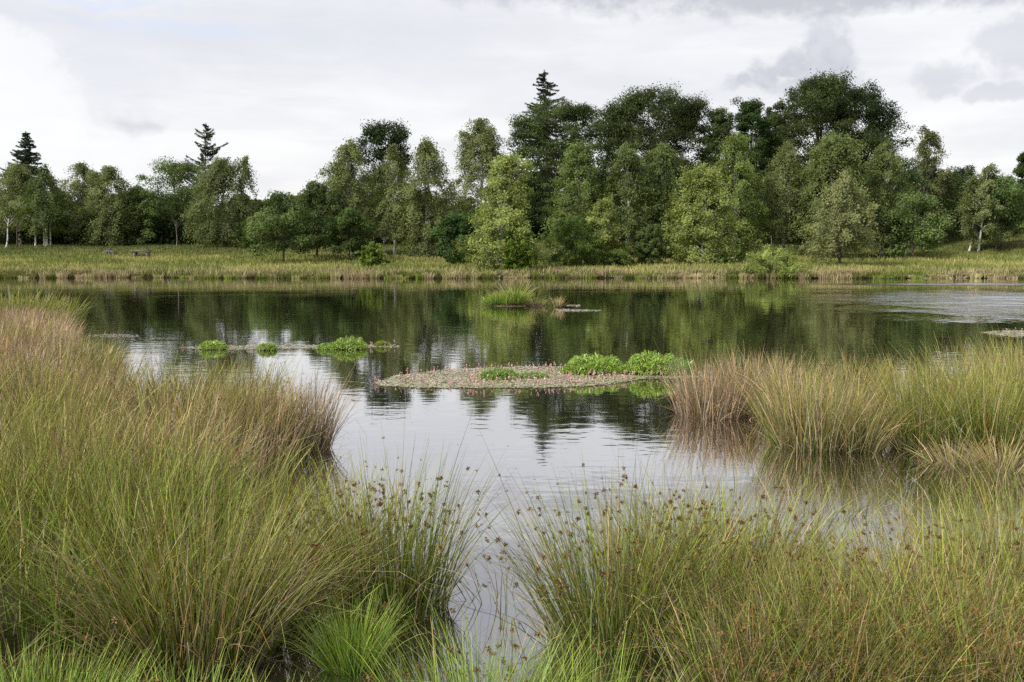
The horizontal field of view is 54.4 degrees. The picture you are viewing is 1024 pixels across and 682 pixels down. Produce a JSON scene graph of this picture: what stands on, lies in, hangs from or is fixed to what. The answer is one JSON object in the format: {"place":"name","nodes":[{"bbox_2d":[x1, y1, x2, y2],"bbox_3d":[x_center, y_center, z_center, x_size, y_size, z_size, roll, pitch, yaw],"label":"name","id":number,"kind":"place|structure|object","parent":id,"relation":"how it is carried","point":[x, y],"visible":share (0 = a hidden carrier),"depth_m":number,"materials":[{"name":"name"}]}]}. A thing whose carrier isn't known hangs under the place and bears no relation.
{"place":"outdoors","nodes":[
{"label":"outdoors","id":0,"kind":"place"},
{"bbox_2d":[0,278,1023,681],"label":"water","id":1,"kind":"structure","parent":0,"point":[528,432],"depth_m":11.75,"materials":[{"name":"liquid"}]},
{"bbox_2d":[197,340,228,349],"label":"water plant","id":2,"kind":"object","parent":1,"relation":"on","point":[210,344],"visible":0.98,"depth_m":16.14,"materials":[{"name":"green plant"}]},
{"bbox_2d":[181,340,400,349],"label":"floating leaves","id":3,"kind":"object","parent":1,"relation":"on","point":[312,346],"visible":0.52,"depth_m":16.45,"materials":[{"name":"green plant"}]},
{"bbox_2d":[223,357,373,453],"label":"rush tussock","id":4,"kind":"object","parent":1,"relation":"in","point":[328,438],"visible":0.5,"depth_m":7.98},
{"bbox_2d":[270,582,428,681],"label":"grass tuft","id":5,"kind":"object","parent":1,"relation":"in","point":[344,652],"visible":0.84,"depth_m":3.80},
{"bbox_2d":[332,336,367,349],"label":"water plant","id":6,"kind":"object","parent":1,"relation":"on","point":[349,343],"visible":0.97,"depth_m":16.11,"materials":[{"name":"green plant"}]},
{"bbox_2d":[212,398,548,665],"bbox_3d":[-0.537,0.785,4.448,1.590,1.072,1.471,3,6,28],"label":"rush tussock","id":7,"kind":"object","parent":1,"relation":"in","point":[423,574],"visible":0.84,"depth_m":4.36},
{"bbox_2d":[475,366,521,380],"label":"water plant","id":8,"kind":"object","parent":1,"relation":"on","point":[499,373],"visible":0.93,"depth_m":12.30,"materials":[{"name":"green plant"}]},
{"bbox_2d":[374,362,645,387],"bbox_3d":[0.040,0.398,12.635,3.419,0.137,2.174,0,5,0],"label":"flower mat","id":9,"kind":"object","parent":1,"relation":"on","point":[464,382],"visible":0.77,"depth_m":12.20,"materials":[{"name":"pink plant"}]},
{"bbox_2d":[0,266,1023,278],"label":"shore rushes","id":10,"kind":"object","parent":1,"relation":"on","point":[429,274],"visible":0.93,"depth_m":57.45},
{"bbox_2d":[480,273,548,305],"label":"clump","id":11,"kind":"object","parent":1,"relation":"in","point":[517,298],"visible":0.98,"depth_m":28.68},
{"bbox_2d":[410,494,623,642],"bbox_3d":[0.046,1.022,4.574,1.407,0.588,1.033,5,7,41],"label":"rush tussock","id":12,"kind":"object","parent":1,"relation":"in","point":[511,629],"visible":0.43,"depth_m":4.51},
{"bbox_2d":[560,353,624,375],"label":"water plant","id":13,"kind":"object","parent":1,"relation":"on","point":[611,364],"visible":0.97,"depth_m":12.78,"materials":[{"name":"green plant"}]},
{"bbox_2d":[420,423,852,680],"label":"rush tussock","id":14,"kind":"object","parent":1,"relation":"in","point":[613,607],"visible":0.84,"depth_m":3.95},
{"bbox_2d":[621,350,681,375],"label":"water plant","id":15,"kind":"object","parent":1,"relation":"on","point":[642,362],"visible":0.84,"depth_m":12.74,"materials":[{"name":"green plant"}]},
{"bbox_2d":[517,443,796,590],"bbox_3d":[0.771,0.904,4.818,1.302,0.797,1.340,-5,7,-41],"label":"rush tussock","id":16,"kind":"object","parent":1,"relation":"in","point":[644,496],"visible":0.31,"depth_m":4.91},
{"bbox_2d":[661,357,697,374],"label":"water plant","id":17,"kind":"object","parent":1,"relation":"on","point":[686,364],"visible":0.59,"depth_m":12.73,"materials":[{"name":"green plant"}]},
{"bbox_2d":[643,336,779,419],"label":"rush tussock","id":18,"kind":"object","parent":1,"relation":"in","point":[701,403],"visible":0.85,"depth_m":9.57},
{"bbox_2d":[549,419,895,669],"bbox_3d":[0.856,0.883,4.157,1.583,1.043,1.559,-2,6,-21],"label":"rush tussock","id":19,"kind":"object","parent":1,"relation":"in","point":[709,520],"visible":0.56,"depth_m":4.07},
{"bbox_2d":[690,341,813,416],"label":"rush tussock","id":20,"kind":"object","parent":1,"relation":"in","point":[749,370],"visible":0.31,"depth_m":9.69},
{"bbox_2d":[623,477,903,656],"bbox_3d":[1.100,0.990,4.415,1.426,0.703,1.438,0,5,0],"label":"rush tussock","id":21,"kind":"object","parent":1,"relation":"in","point":[794,518],"visible":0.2,"depth_m":4.52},
{"bbox_2d":[722,341,862,424],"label":"rush tussock","id":22,"kind":"object","parent":1,"relation":"in","point":[791,365],"visible":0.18,"depth_m":9.31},
{"bbox_2d":[715,352,909,453],"bbox_3d":[2.461,0.519,8.150,1.722,0.904,1.794,0,5,0],"label":"rush tussock","id":23,"kind":"object","parent":1,"relation":"in","point":[793,419],"visible":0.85,"depth_m":8.05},
{"bbox_2d":[642,435,1023,572],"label":"sparse rushes","id":24,"kind":"object","parent":1,"relation":"in","point":[917,509],"visible":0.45,"depth_m":5.88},
{"bbox_2d":[779,377,923,453],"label":"rush tussock","id":25,"kind":"object","parent":1,"relation":"in","point":[871,441],"visible":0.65,"depth_m":7.93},
{"bbox_2d":[793,342,910,412],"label":"rush tussock","id":26,"kind":"object","parent":1,"relation":"in","point":[846,374],"visible":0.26,"depth_m":9.91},
{"bbox_2d":[756,492,1023,681],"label":"rush tussock","id":27,"kind":"object","parent":1,"relation":"in","point":[964,569],"visible":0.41,"depth_m":3.63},
{"bbox_2d":[836,344,949,410],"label":"rush tussock","id":28,"kind":"object","parent":1,"relation":"in","point":[891,377],"visible":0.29,"depth_m":9.94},
{"bbox_2d":[825,329,1022,452],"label":"rush tussock","id":29,"kind":"object","parent":1,"relation":"in","point":[907,433],"visible":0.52,"depth_m":7.97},
{"bbox_2d":[886,331,1023,409],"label":"rush tussock","id":30,"kind":"object","parent":1,"relation":"in","point":[952,367],"visible":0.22,"depth_m":9.97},
{"bbox_2d":[889,339,1023,460],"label":"rush tussock","id":31,"kind":"object","parent":1,"relation":"in","point":[1012,416],"visible":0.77,"depth_m":7.72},
{"bbox_2d":[903,429,1010,469],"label":"rush tussock","id":32,"kind":"object","parent":1,"relation":"in","point":[937,458],"visible":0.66,"depth_m":7.51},
{"bbox_2d":[926,423,1023,475],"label":"rush tussock","id":33,"kind":"object","parent":1,"relation":"in","point":[1012,465],"visible":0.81,"depth_m":7.28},
{"bbox_2d":[936,327,1023,394],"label":"rush tussock","id":34,"kind":"object","parent":1,"relation":"in","point":[1009,351],"visible":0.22,"depth_m":10.64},
{"bbox_2d":[938,332,1023,432],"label":"rush tussock","id":35,"kind":"object","parent":1,"relation":"in","point":[1017,370],"visible":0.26,"depth_m":8.83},
{"bbox_2d":[0,229,1023,681],"bbox_3d":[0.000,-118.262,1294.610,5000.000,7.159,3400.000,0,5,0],"label":"ground","id":36,"kind":"structure","parent":0,"point":[180,677],"depth_m":3.99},
{"bbox_2d":[0,161,48,247],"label":"birch tree","id":37,"kind":"object","parent":36,"relation":"on","point":[17,175],"visible":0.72,"depth_m":90.45,"materials":[{"name":"green plant"}]},
{"bbox_2d":[0,132,56,242],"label":"spruce tree","id":38,"kind":"object","parent":36,"relation":"on","point":[27,142],"visible":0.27,"depth_m":98.47,"materials":[{"name":"green plant"}]},
{"bbox_2d":[0,282,89,320],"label":"rush tussock","id":39,"kind":"object","parent":36,"relation":"on","point":[15,299],"visible":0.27,"depth_m":20.23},
{"bbox_2d":[1,312,89,337],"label":"rush tussock","id":40,"kind":"object","parent":36,"relation":"on","point":[63,323],"visible":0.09,"depth_m":16.25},
{"bbox_2d":[12,163,81,246],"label":"birch tree","id":41,"kind":"object","parent":36,"relation":"on","point":[51,210],"visible":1,"depth_m":87.61,"materials":[{"name":"green plant"}]},
{"bbox_2d":[0,290,96,325],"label":"rush tussock","id":42,"kind":"object","parent":36,"relation":"on","point":[75,315],"visible":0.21,"depth_m":21.13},
{"bbox_2d":[37,222,83,244],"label":"bushy shrub","id":43,"kind":"object","parent":36,"relation":"on","point":[60,237],"visible":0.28,"depth_m":92.96,"materials":[{"name":"green plant"}]},
{"bbox_2d":[47,161,106,243],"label":"birch tree","id":44,"kind":"object","parent":36,"relation":"on","point":[80,168],"visible":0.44,"depth_m":93.25,"materials":[{"name":"green plant"}]},
{"bbox_2d":[0,612,180,681],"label":"grass clump","id":45,"kind":"object","parent":36,"relation":"on","point":[24,674],"visible":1,"depth_m":3.38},
{"bbox_2d":[63,164,155,246],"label":"birch tree","id":46,"kind":"object","parent":36,"relation":"on","point":[98,184],"visible":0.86,"depth_m":90.67,"materials":[{"name":"green plant"}]},
{"bbox_2d":[105,183,171,245],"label":"oak tree","id":47,"kind":"object","parent":36,"relation":"on","point":[146,232],"visible":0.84,"depth_m":91.32,"materials":[{"name":"green plant"}]},
{"bbox_2d":[134,155,210,241],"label":"oak tree","id":48,"kind":"object","parent":36,"relation":"on","point":[177,169],"visible":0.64,"depth_m":93.76,"materials":[{"name":"green plant"}]},
{"bbox_2d":[105,350,242,432],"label":"rush tussock","id":49,"kind":"object","parent":36,"relation":"on","point":[161,372],"visible":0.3,"depth_m":8.80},
{"bbox_2d":[73,636,277,681],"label":"grass clump","id":50,"kind":"object","parent":36,"relation":"on","point":[186,678],"visible":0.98,"depth_m":3.27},
{"bbox_2d":[0,294,367,667],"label":"rush bed","id":51,"kind":"object","parent":36,"relation":"on","point":[59,413],"visible":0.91,"depth_m":5.36,"materials":[{"name":"plant"}]},
{"bbox_2d":[183,124,231,232],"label":"larch tree","id":52,"kind":"object","parent":36,"relation":"on","point":[210,153],"visible":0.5,"depth_m":97.55,"materials":[{"name":"green plant"}]},
{"bbox_2d":[176,155,262,248],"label":"birch tree","id":53,"kind":"object","parent":36,"relation":"on","point":[219,175],"visible":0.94,"depth_m":87.67,"materials":[{"name":"green plant"}]},
{"bbox_2d":[0,435,439,681],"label":"rush tussock","id":54,"kind":"object","parent":36,"relation":"on","point":[242,628],"visible":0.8,"depth_m":3.75,"materials":[{"name":"plant"}]},
{"bbox_2d":[134,371,307,464],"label":"rush tussock","id":55,"kind":"object","parent":36,"relation":"on","point":[223,416],"visible":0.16,"depth_m":7.49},
{"bbox_2d":[147,342,304,413],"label":"rush tussock","id":56,"kind":"object","parent":36,"relation":"on","point":[242,372],"visible":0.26,"depth_m":9.06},
{"bbox_2d":[232,216,270,248],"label":"bushy shrub","id":57,"kind":"object","parent":36,"relation":"on","point":[243,243],"visible":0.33,"depth_m":86.87,"materials":[{"name":"green plant"}]},
{"bbox_2d":[185,365,340,457],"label":"rush tussock","id":58,"kind":"object","parent":36,"relation":"on","point":[262,392],"visible":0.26,"depth_m":7.74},
{"bbox_2d":[243,189,318,262],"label":"oak tree","id":59,"kind":"object","parent":36,"relation":"on","point":[269,221],"visible":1,"depth_m":67.86,"materials":[{"name":"green plant"}]},
{"bbox_2d":[139,475,433,662],"bbox_3d":[-1.006,0.980,4.165,1.367,0.798,1.264,0,5,0],"label":"rush tussock","id":60,"kind":"object","parent":36,"relation":"on","point":[329,593],"visible":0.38,"depth_m":4.14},
{"bbox_2d":[281,179,350,257],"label":"oak tree","id":61,"kind":"object","parent":36,"relation":"on","point":[312,190],"visible":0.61,"depth_m":72.58,"materials":[{"name":"green plant"}]},
{"bbox_2d":[188,447,463,587],"bbox_3d":[-0.923,0.893,4.943,1.460,0.794,1.468,0,5,0],"label":"rush tussock","id":62,"kind":"object","parent":36,"relation":"on","point":[348,504],"visible":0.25,"depth_m":4.95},
{"bbox_2d":[319,207,376,259],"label":"oak tree","id":63,"kind":"object","parent":36,"relation":"on","point":[345,222],"visible":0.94,"depth_m":69.99,"materials":[{"name":"green plant"}]},
{"bbox_2d":[312,139,386,253],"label":"birch tree","id":64,"kind":"object","parent":36,"relation":"on","point":[341,176],"visible":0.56,"depth_m":76.18,"materials":[{"name":"green plant"}]},
{"bbox_2d":[324,172,419,244],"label":"oak tree","id":65,"kind":"object","parent":36,"relation":"on","point":[385,234],"visible":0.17,"depth_m":90.12,"materials":[{"name":"green plant"}]},
{"bbox_2d":[354,241,390,267],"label":"willow shrub","id":66,"kind":"object","parent":36,"relation":"on","point":[372,253],"visible":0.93,"depth_m":63.41,"materials":[{"name":"green plant"}]},
{"bbox_2d":[343,118,416,243],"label":"oak tree","id":67,"kind":"object","parent":36,"relation":"on","point":[378,133],"visible":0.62,"depth_m":92.12,"materials":[{"name":"green plant"}]},
{"bbox_2d":[368,143,425,254],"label":"birch tree","id":68,"kind":"object","parent":36,"relation":"on","point":[401,175],"visible":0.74,"depth_m":75.95,"materials":[{"name":"green plant"}]},
{"bbox_2d":[388,135,466,257],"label":"birch tree","id":69,"kind":"object","parent":36,"relation":"on","point":[427,154],"visible":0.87,"depth_m":73.70,"materials":[{"name":"green plant"}]},
{"bbox_2d":[429,209,481,264],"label":"oak tree","id":70,"kind":"object","parent":36,"relation":"on","point":[453,224],"visible":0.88,"depth_m":65.14,"materials":[{"name":"green plant"}]},
{"bbox_2d":[441,117,521,226],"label":"birch tree","id":71,"kind":"object","parent":36,"relation":"on","point":[484,137],"visible":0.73,"depth_m":86.18,"materials":[{"name":"green plant"}]},
{"bbox_2d":[332,587,654,681],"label":"grass clump","id":72,"kind":"object","parent":36,"relation":"on","point":[477,669],"visible":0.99,"depth_m":3.24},
{"bbox_2d":[451,152,556,268],"bbox_3d":[-0.701,-7.800,60.123,6.174,7.352,5.390,4,7,39],"label":"birch tree","id":73,"kind":"object","parent":36,"relation":"on","point":[505,185],"visible":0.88,"depth_m":59.55,"materials":[{"name":"green plant"}]},
{"bbox_2d":[0,228,1023,276],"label":"meadow grass","id":74,"kind":"structure","parent":36,"relation":"on","point":[941,261],"depth_m":67.50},
{"bbox_2d":[0,199,1023,245],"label":"undergrowth","id":75,"kind":"object","parent":36,"relation":"on","point":[170,226],"visible":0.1,"depth_m":92.49,"materials":[{"name":"green plant"}]},
{"bbox_2d":[500,223,538,272],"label":"bushy shrub","id":76,"kind":"object","parent":36,"relation":"on","point":[527,260],"visible":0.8,"depth_m":58.75,"materials":[{"name":"green plant"}]},
{"bbox_2d":[507,70,595,232],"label":"spruce tree","id":77,"kind":"object","parent":36,"relation":"on","point":[544,82],"visible":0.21,"depth_m":98.88,"materials":[{"name":"green plant"}]},
{"bbox_2d":[502,96,614,240],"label":"tree","id":78,"kind":"object","parent":36,"relation":"on","point":[525,128],"visible":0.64,"depth_m":89.56,"materials":[{"name":"green plant"}]},
{"bbox_2d":[539,212,605,267],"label":"hawthorn shrub","id":79,"kind":"object","parent":36,"relation":"on","point":[582,228],"visible":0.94,"depth_m":63.24,"materials":[{"name":"green plant"}]},
{"bbox_2d":[539,137,626,256],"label":"birch tree","id":80,"kind":"object","parent":36,"relation":"on","point":[584,192],"visible":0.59,"depth_m":72.52,"materials":[{"name":"green plant"}]},
{"bbox_2d":[464,617,705,681],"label":"grass clump","id":81,"kind":"object","parent":36,"relation":"on","point":[634,645],"visible":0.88,"depth_m":3.22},
{"bbox_2d":[567,197,634,265],"bbox_3d":[5.926,-7.028,65.461,4.186,5.037,4.448,-3,6,-28],"label":"birch tree","id":82,"kind":"object","parent":36,"relation":"on","point":[609,237],"visible":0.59,"depth_m":64.86,"materials":[{"name":"green plant"}]},
{"bbox_2d":[599,246,629,267],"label":"willow shrub","id":83,"kind":"object","parent":36,"relation":"on","point":[615,257],"visible":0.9,"depth_m":63.28,"materials":[{"name":"green plant"}]},
{"bbox_2d":[594,139,669,257],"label":"birch tree","id":84,"kind":"object","parent":36,"relation":"on","point":[628,159],"visible":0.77,"depth_m":72.31,"materials":[{"name":"green plant"}]},
{"bbox_2d":[631,224,670,265],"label":"bushy shrub","id":85,"kind":"object","parent":36,"relation":"on","point":[645,246],"visible":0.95,"depth_m":65.70,"materials":[{"name":"green plant"}]},
{"bbox_2d":[587,81,725,226],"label":"beech tree","id":86,"kind":"object","parent":36,"relation":"on","point":[680,122],"visible":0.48,"depth_m":94.75,"materials":[{"name":"green plant"}]},
{"bbox_2d":[631,142,694,257],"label":"birch tree","id":87,"kind":"object","parent":36,"relation":"on","point":[663,155],"visible":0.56,"depth_m":73.65,"materials":[{"name":"green plant"}]},
{"bbox_2d":[658,160,762,264],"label":"birch tree","id":88,"kind":"object","parent":36,"relation":"on","point":[702,183],"visible":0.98,"depth_m":67.15,"materials":[{"name":"green plant"}]},
{"bbox_2d":[691,104,742,217],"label":"oak tree","id":89,"kind":"object","parent":36,"relation":"on","point":[723,122],"visible":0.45,"depth_m":94.68,"materials":[{"name":"green plant"}]},
{"bbox_2d":[708,131,777,258],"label":"birch tree","id":90,"kind":"object","parent":36,"relation":"on","point":[733,148],"visible":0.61,"depth_m":72.38,"materials":[{"name":"green plant"}]},
{"bbox_2d":[727,95,777,217],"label":"oak tree","id":91,"kind":"object","parent":36,"relation":"on","point":[749,115],"visible":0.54,"depth_m":93.90,"materials":[{"name":"green plant"}]},
{"bbox_2d":[755,99,796,241],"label":"oak tree","id":92,"kind":"object","parent":36,"relation":"on","point":[779,107],"visible":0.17,"depth_m":96.86,"materials":[{"name":"green plant"}]},
{"bbox_2d":[740,243,814,277],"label":"willow shrub","id":93,"kind":"object","parent":36,"relation":"on","point":[780,263],"visible":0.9,"depth_m":57.48,"materials":[{"name":"green plant"}]},
{"bbox_2d":[743,140,822,253],"bbox_3d":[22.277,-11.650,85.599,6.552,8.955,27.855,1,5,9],"label":"birch tree","id":94,"kind":"object","parent":36,"relation":"on","point":[787,153],"visible":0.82,"depth_m":74.06,"materials":[{"name":"green plant"}]},
{"bbox_2d":[585,468,1023,681],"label":"marsh rushes","id":95,"kind":"object","parent":36,"relation":"on","point":[756,670],"visible":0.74,"depth_m":3.44,"materials":[{"name":"plant"}]},
{"bbox_2d":[618,514,1023,681],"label":"rush tussock","id":96,"kind":"object","parent":36,"relation":"on","point":[798,556],"visible":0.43,"depth_m":3.52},
{"bbox_2d":[775,130,876,258],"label":"birch tree","id":97,"kind":"object","parent":36,"relation":"on","point":[835,150],"visible":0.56,"depth_m":72.33,"materials":[{"name":"green plant"}]},
{"bbox_2d":[755,68,900,231],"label":"beech tree","id":98,"kind":"object","parent":36,"relation":"on","point":[822,96],"visible":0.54,"depth_m":93.47,"materials":[{"name":"green plant"}]},
{"bbox_2d":[792,169,890,265],"bbox_3d":[20.952,-7.524,63.716,5.382,6.684,6.600,-1,5,-16],"label":"birch tree","id":99,"kind":"object","parent":36,"relation":"on","point":[835,217],"visible":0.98,"depth_m":62.78,"materials":[{"name":"green plant"}]},
{"bbox_2d":[840,79,916,194],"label":"beech tree","id":100,"kind":"object","parent":36,"relation":"on","point":[871,117],"visible":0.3,"depth_m":95.67,"materials":[{"name":"green plant"}]},
{"bbox_2d":[853,140,938,256],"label":"birch tree","id":101,"kind":"object","parent":36,"relation":"on","point":[884,154],"visible":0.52,"depth_m":74.51,"materials":[{"name":"green plant"}]},
{"bbox_2d":[858,153,934,245],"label":"oak tree","id":102,"kind":"object","parent":36,"relation":"on","point":[915,175],"visible":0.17,"depth_m":83.86,"materials":[{"name":"green plant"}]},
{"bbox_2d":[872,189,959,258],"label":"oak tree","id":103,"kind":"object","parent":36,"relation":"on","point":[933,234],"visible":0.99,"depth_m":72.51,"materials":[{"name":"green plant"}]},
{"bbox_2d":[895,124,958,226],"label":"birch tree","id":104,"kind":"object","parent":36,"relation":"on","point":[932,141],"visible":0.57,"depth_m":86.30,"materials":[{"name":"green plant"}]},
{"bbox_2d":[837,468,1023,614],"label":"rush tussock","id":105,"kind":"object","parent":36,"relation":"on","point":[970,522],"visible":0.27,"depth_m":4.31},
{"bbox_2d":[901,168,977,240],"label":"oak tree","id":106,"kind":"object","parent":36,"relation":"on","point":[948,200],"visible":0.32,"depth_m":87.57,"materials":[{"name":"green plant"}]},
{"bbox_2d":[940,163,995,232],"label":"oak tree","id":107,"kind":"object","parent":36,"relation":"on","point":[963,173],"visible":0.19,"depth_m":93.14,"materials":[{"name":"green plant"}]},
{"bbox_2d":[954,162,1017,250],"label":"birch tree","id":108,"kind":"object","parent":36,"relation":"on","point":[986,183],"visible":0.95,"depth_m":80.62,"materials":[{"name":"green plant"}]},
{"bbox_2d":[966,173,1023,247],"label":"oak tree","id":109,"kind":"object","parent":36,"relation":"on","point":[1016,213],"visible":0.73,"depth_m":80.70,"materials":[{"name":"green plant"}]},
{"bbox_2d":[1011,151,1023,228],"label":"oak tree","id":110,"kind":"object","parent":36,"relation":"on","point":[1019,170],"visible":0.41,"depth_m":89.11,"materials":[{"name":"green plant"}]},
{"bbox_2d":[0,0,1023,205],"label":"sky","id":111,"kind":"structure","parent":0,"point":[124,84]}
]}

